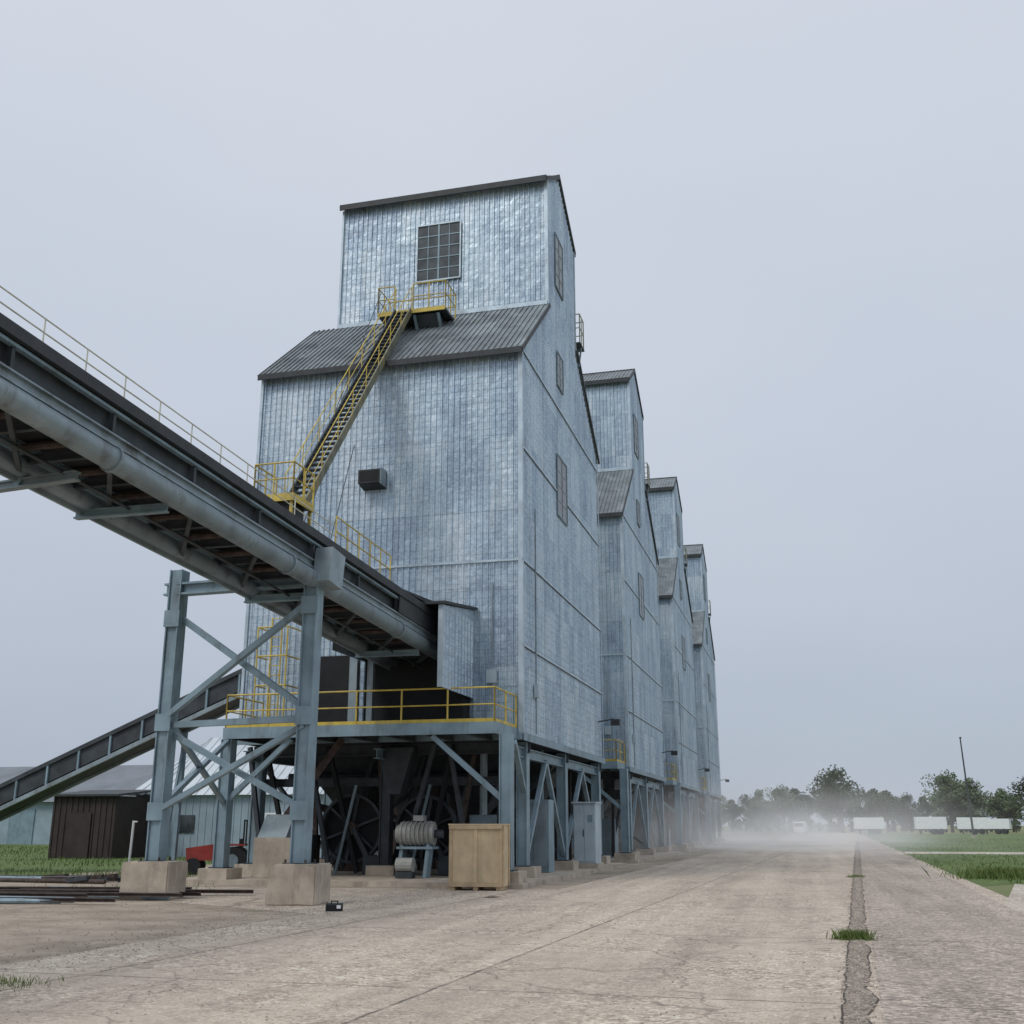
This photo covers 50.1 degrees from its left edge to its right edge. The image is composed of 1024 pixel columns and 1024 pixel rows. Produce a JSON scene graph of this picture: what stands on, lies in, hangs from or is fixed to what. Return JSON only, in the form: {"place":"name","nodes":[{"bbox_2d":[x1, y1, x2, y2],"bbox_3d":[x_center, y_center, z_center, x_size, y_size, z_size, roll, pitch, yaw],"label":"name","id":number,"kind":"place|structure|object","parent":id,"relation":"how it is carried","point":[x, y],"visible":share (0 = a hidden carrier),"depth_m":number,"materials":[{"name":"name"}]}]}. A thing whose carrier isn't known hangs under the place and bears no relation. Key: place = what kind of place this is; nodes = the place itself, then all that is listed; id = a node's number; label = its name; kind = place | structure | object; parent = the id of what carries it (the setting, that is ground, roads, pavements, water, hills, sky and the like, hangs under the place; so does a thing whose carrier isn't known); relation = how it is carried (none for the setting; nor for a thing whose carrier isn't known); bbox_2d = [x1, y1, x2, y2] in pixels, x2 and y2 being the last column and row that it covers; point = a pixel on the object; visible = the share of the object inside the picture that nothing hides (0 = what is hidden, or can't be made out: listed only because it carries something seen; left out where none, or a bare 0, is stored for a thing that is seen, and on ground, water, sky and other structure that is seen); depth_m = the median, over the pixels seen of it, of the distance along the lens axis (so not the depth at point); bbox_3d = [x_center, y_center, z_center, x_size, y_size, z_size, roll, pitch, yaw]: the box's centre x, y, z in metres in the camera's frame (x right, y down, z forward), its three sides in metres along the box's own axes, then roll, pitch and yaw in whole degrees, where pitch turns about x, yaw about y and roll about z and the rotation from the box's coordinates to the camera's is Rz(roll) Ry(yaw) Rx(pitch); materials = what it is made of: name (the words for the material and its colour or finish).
{"place":"outdoors","nodes":[
{"label":"outdoors","id":0,"kind":"place"},
{"bbox_2d":[0,765,152,843],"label":"warehouse","id":1,"kind":"structure","parent":0,"point":[31,825],"depth_m":94.58,"materials":[{"name":"blue paint"}]},
{"bbox_2d":[0,844,211,874],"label":"meadow","id":2,"kind":"structure","parent":0,"point":[90,867],"depth_m":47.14,"materials":[{"name":"green plant"}]},
{"bbox_2d":[48,790,150,858],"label":"brown shed","id":3,"kind":"structure","parent":2,"relation":"on","point":[97,824],"depth_m":54.73,"materials":[{"name":"brown metal"}]},
{"bbox_2d":[0,668,241,859],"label":"belt conveyor","id":4,"kind":"object","parent":2,"relation":"on","point":[103,753],"visible":0.58,"depth_m":37.84,"materials":[{"name":"metal"}]},
{"bbox_2d":[127,737,377,857],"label":"white shed","id":5,"kind":"structure","parent":2,"relation":"on","point":[197,819],"depth_m":56.91,"materials":[{"name":"paint"}]},
{"bbox_2d":[0,837,780,964],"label":"dirt yard","id":6,"kind":"structure","parent":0,"point":[101,913],"depth_m":19.65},
{"bbox_2d":[0,873,120,883],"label":"pipe pile","id":7,"kind":"object","parent":6,"relation":"on","point":[80,879],"visible":0.87,"depth_m":31.50,"materials":[{"name":"metal"}]},
{"bbox_2d":[0,886,253,903],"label":"scrap steel beams","id":8,"kind":"structure","parent":6,"relation":"on","point":[34,895],"depth_m":24.07,"materials":[{"name":"metal"}]},
{"bbox_2d":[4,867,251,885],"bbox_3d":[-12.397,11.340,34.310,12.018,0.250,8.764,-11,-19,35],"label":"grass tuft","id":9,"kind":"object","parent":6,"relation":"on","point":[117,871],"visible":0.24,"depth_m":35.23,"materials":[{"name":"green plant"}]},
{"bbox_2d":[45,883,214,888],"bbox_3d":[-10.466,9.572,27.925,5.636,0.140,6.056,4,-17,-15],"label":"grass tuft","id":10,"kind":"object","parent":6,"relation":"on","point":[119,886],"visible":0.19,"depth_m":28.65,"materials":[{"name":"green plant"}]},
{"bbox_2d":[128,821,137,860],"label":"standpipe","id":11,"kind":"object","parent":6,"relation":"on","point":[131,840],"visible":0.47,"depth_m":40.15,"materials":[{"name":"grey metal"}]},
{"bbox_2d":[186,820,247,874],"bbox_3d":[-9.968,11.359,37.153,2.050,1.776,1.360,1,-16,-5],"label":"utility tractor","id":12,"kind":"object","parent":6,"relation":"on","point":[197,857],"visible":0.57,"depth_m":36.73,"materials":[{"name":"red paint"}]},
{"bbox_2d":[186,174,626,888],"bbox_3d":[-2.498,-0.566,41.069,10.540,26.860,17.600,-4,-16,14],"label":"grain elevator","id":13,"kind":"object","parent":6,"relation":"on","point":[468,504],"visible":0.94,"depth_m":35.70,"materials":[{"name":"metal"}]},
{"bbox_2d":[252,737,344,877],"bbox_3d":[-6.244,8.700,32.434,2.226,4.016,1.360,-4,-16,14],"label":"grain chute","id":14,"kind":"object","parent":13,"relation":"on","point":[272,843],"visible":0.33,"depth_m":31.71,"materials":[{"name":"metal"}]},
{"bbox_2d":[253,279,455,537],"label":"steel staircase","id":15,"kind":"structure","parent":13,"relation":"attached to","point":[395,322],"depth_m":34.38,"materials":[{"name":"yellow metal"}]},
{"bbox_2d":[416,220,567,525],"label":"windows","id":16,"kind":"structure","parent":13,"relation":"in","point":[438,249],"depth_m":42.11,"materials":[{"name":"grey glass"}]},
{"bbox_2d":[530,750,554,871],"bbox_3d":[0.774,9.827,36.095,1.050,3.860,0.860,-4,-16,14],"label":"control cabinet","id":17,"kind":"object","parent":13,"relation":"on","point":[542,851],"visible":0.44,"depth_m":35.49,"materials":[{"name":"grey metal"}]},
{"bbox_2d":[571,802,603,867],"bbox_3d":[2.723,11.626,39.462,0.920,2.269,1.250,-4,-16,14],"label":"electrical cabinet","id":18,"kind":"object","parent":13,"relation":"on","point":[587,834],"visible":0.92,"depth_m":39.00,"materials":[{"name":"metal"}]},
{"bbox_2d":[0,850,1023,1023],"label":"gravel","id":19,"kind":"structure","parent":6,"relation":"on","point":[855,989],"depth_m":14.91,"materials":[{"name":"grey gravel"}]},
{"bbox_2d":[571,368,681,863],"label":"grain elevator","id":20,"kind":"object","parent":6,"relation":"on","point":[632,769],"visible":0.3,"depth_m":56.79,"materials":[{"name":"silver metal"}]},
{"bbox_2d":[633,414,644,619],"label":"windows","id":21,"kind":"structure","parent":20,"relation":"in","point":[636,448],"depth_m":60.04,"materials":[{"name":"grey glass"}]},
{"bbox_2d":[644,476,712,851],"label":"grain elevator","id":22,"kind":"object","parent":6,"relation":"on","point":[681,768],"visible":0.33,"depth_m":76.66,"materials":[{"name":"silver metal"}]},
{"bbox_2d":[676,513,685,670],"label":"windows","id":23,"kind":"structure","parent":22,"relation":"in","point":[678,528],"depth_m":79.61,"materials":[{"name":"grey glass"}]},
{"bbox_2d":[683,544,731,845],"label":"grain elevator","id":24,"kind":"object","parent":6,"relation":"on","point":[709,796],"visible":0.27,"depth_m":96.97,"materials":[{"name":"silver metal"}]},
{"bbox_2d":[703,574,710,700],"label":"windows","id":25,"kind":"structure","parent":24,"relation":"in","point":[709,687],"depth_m":99.26,"materials":[{"name":"grey glass"}]},
{"bbox_2d":[0,832,1023,1023],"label":"concrete yard","id":26,"kind":"structure","parent":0,"point":[822,864],"depth_m":13.58,"materials":[{"name":"beige concrete"}]},
{"bbox_2d":[0,972,63,992],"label":"grass tuft","id":27,"kind":"object","parent":26,"relation":"on","point":[5,981],"visible":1,"depth_m":11.38,"materials":[{"name":"green plant"}]},
{"bbox_2d":[119,860,187,899],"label":"concrete block","id":28,"kind":"structure","parent":26,"relation":"on","point":[154,877],"depth_m":24.26,"materials":[{"name":"beige concrete"}]},
{"bbox_2d":[266,863,330,905],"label":"concrete block","id":29,"kind":"structure","parent":26,"relation":"on","point":[297,885],"depth_m":22.61,"materials":[{"name":"beige concrete"}]},
{"bbox_2d":[138,569,325,864],"bbox_3d":[-7.576,5.162,27.430,3.246,6.750,9.713,8,-18,-25],"label":"conveyor trestle","id":30,"kind":"object","parent":29,"relation":"on","point":[164,796],"visible":0.91,"depth_m":24.91,"materials":[{"name":"blue paint"}]},
{"bbox_2d":[0,285,437,669],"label":"belt conveyor","id":31,"kind":"object","parent":30,"relation":"on","point":[81,443],"visible":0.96,"depth_m":20.65,"materials":[{"name":"metal"}]},
{"bbox_2d":[325,900,342,910],"bbox_3d":[-3.420,7.579,21.082,0.320,0.188,0.190,1,-16,-5],"label":"tool case","id":32,"kind":"object","parent":26,"relation":"on","point":[331,906],"visible":1,"depth_m":21.00,"materials":[{"name":"black plastic"}]},
{"bbox_2d":[448,824,509,890],"bbox_3d":[-0.843,8.875,28.217,1.450,1.618,0.880,-3,-16,11],"label":"wooden crate","id":33,"kind":"object","parent":26,"relation":"on","point":[479,856],"visible":1,"depth_m":27.88,"materials":[{"name":"beige wood"}]},
{"bbox_2d":[488,896,831,948],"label":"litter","id":34,"kind":"object","parent":26,"relation":"on","point":[816,948],"visible":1,"depth_m":14.53,"materials":[{"name":"brown paper"}]},
{"bbox_2d":[826,927,881,941],"bbox_3d":[4.941,6.097,15.821,0.791,0.170,0.545,-4,-16,14],"label":"grass tuft","id":35,"kind":"object","parent":26,"relation":"on","point":[846,935],"visible":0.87,"depth_m":15.76,"materials":[{"name":"green plant"}]},
{"bbox_2d":[846,874,865,877],"bbox_3d":[10.940,11.486,34.586,0.755,0.120,0.599,-4,-16,14],"label":"grass tuft","id":36,"kind":"object","parent":26,"relation":"on","point":[850,876],"visible":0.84,"depth_m":34.56,"materials":[{"name":"green plant"}]},
{"bbox_2d":[840,842,878,1023],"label":"expansion joint","id":37,"kind":"object","parent":26,"relation":"on","point":[873,997],"visible":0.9,"depth_m":12.22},
{"bbox_2d":[0,0,1023,825],"label":"sky","id":38,"kind":"structure","parent":0,"point":[798,225],"materials":[{"name":"grey"}]},
{"bbox_2d":[90,826,1023,896],"bbox_3d":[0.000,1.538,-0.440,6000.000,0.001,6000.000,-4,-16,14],"label":"ground","id":39,"kind":"structure","parent":0,"point":[1006,890],"depth_m":214.00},
{"bbox_2d":[714,764,1023,832],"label":"distant tree row","id":40,"kind":"object","parent":39,"relation":"on","point":[794,805],"visible":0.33,"depth_m":243.96,"materials":[{"name":"green plant"}]},
{"bbox_2d":[793,822,807,834],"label":"van","id":41,"kind":"object","parent":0,"point":[800,827],"visible":0.99,"depth_m":188.82,"materials":[{"name":"white paint"}]},
{"bbox_2d":[857,832,1023,1023],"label":"road","id":42,"kind":"structure","parent":0,"point":[912,948],"depth_m":14.88,"materials":[{"name":"grey concrete"}]},
{"bbox_2d":[864,834,1023,851],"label":"lawn","id":43,"kind":"structure","parent":0,"point":[968,839],"depth_m":109.93,"materials":[{"name":"green plant"}]},
{"bbox_2d":[853,817,884,833],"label":"box trailer","id":44,"kind":"object","parent":43,"relation":"on","point":[873,825],"visible":0.89,"depth_m":197.34,"materials":[{"name":"white paint"}]},
{"bbox_2d":[913,817,946,833],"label":"box trailer","id":45,"kind":"object","parent":43,"relation":"on","point":[935,825],"visible":0.94,"depth_m":194.78,"materials":[{"name":"white paint"}]},
{"bbox_2d":[959,737,975,837],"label":"utility pole","id":46,"kind":"object","parent":43,"relation":"on","point":[973,835],"visible":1,"depth_m":144.68,"materials":[{"name":"wood"}]},
{"bbox_2d":[956,817,987,833],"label":"box trailer","id":47,"kind":"object","parent":43,"relation":"on","point":[980,824],"visible":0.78,"depth_m":193.93,"materials":[{"name":"white paint"}]},
{"bbox_2d":[986,819,1011,833],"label":"box trailer","id":48,"kind":"object","parent":43,"relation":"on","point":[1001,826],"visible":0.81,"depth_m":198.97,"materials":[{"name":"white paint"}]},
{"bbox_2d":[873,838,1023,885],"bbox_3d":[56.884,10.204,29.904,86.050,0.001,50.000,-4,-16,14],"label":"lawn","id":49,"kind":"structure","parent":0,"point":[983,882],"depth_m":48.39,"materials":[{"name":"green plant"}]},
{"bbox_2d":[922,864,1023,879],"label":"grass tuft","id":50,"kind":"object","parent":49,"relation":"on","point":[994,873],"visible":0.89,"depth_m":33.73,"materials":[{"name":"green plant"}]},
{"bbox_2d":[905,852,1023,853],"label":"driveway","id":51,"kind":"structure","parent":0,"point":[965,852],"depth_m":65.94,"materials":[{"name":"concrete"}]},
{"bbox_2d":[1006,884,1023,911],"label":"footpath","id":52,"kind":"structure","parent":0,"point":[1016,894],"depth_m":24.63,"materials":[{"name":"concrete"}]}
]}

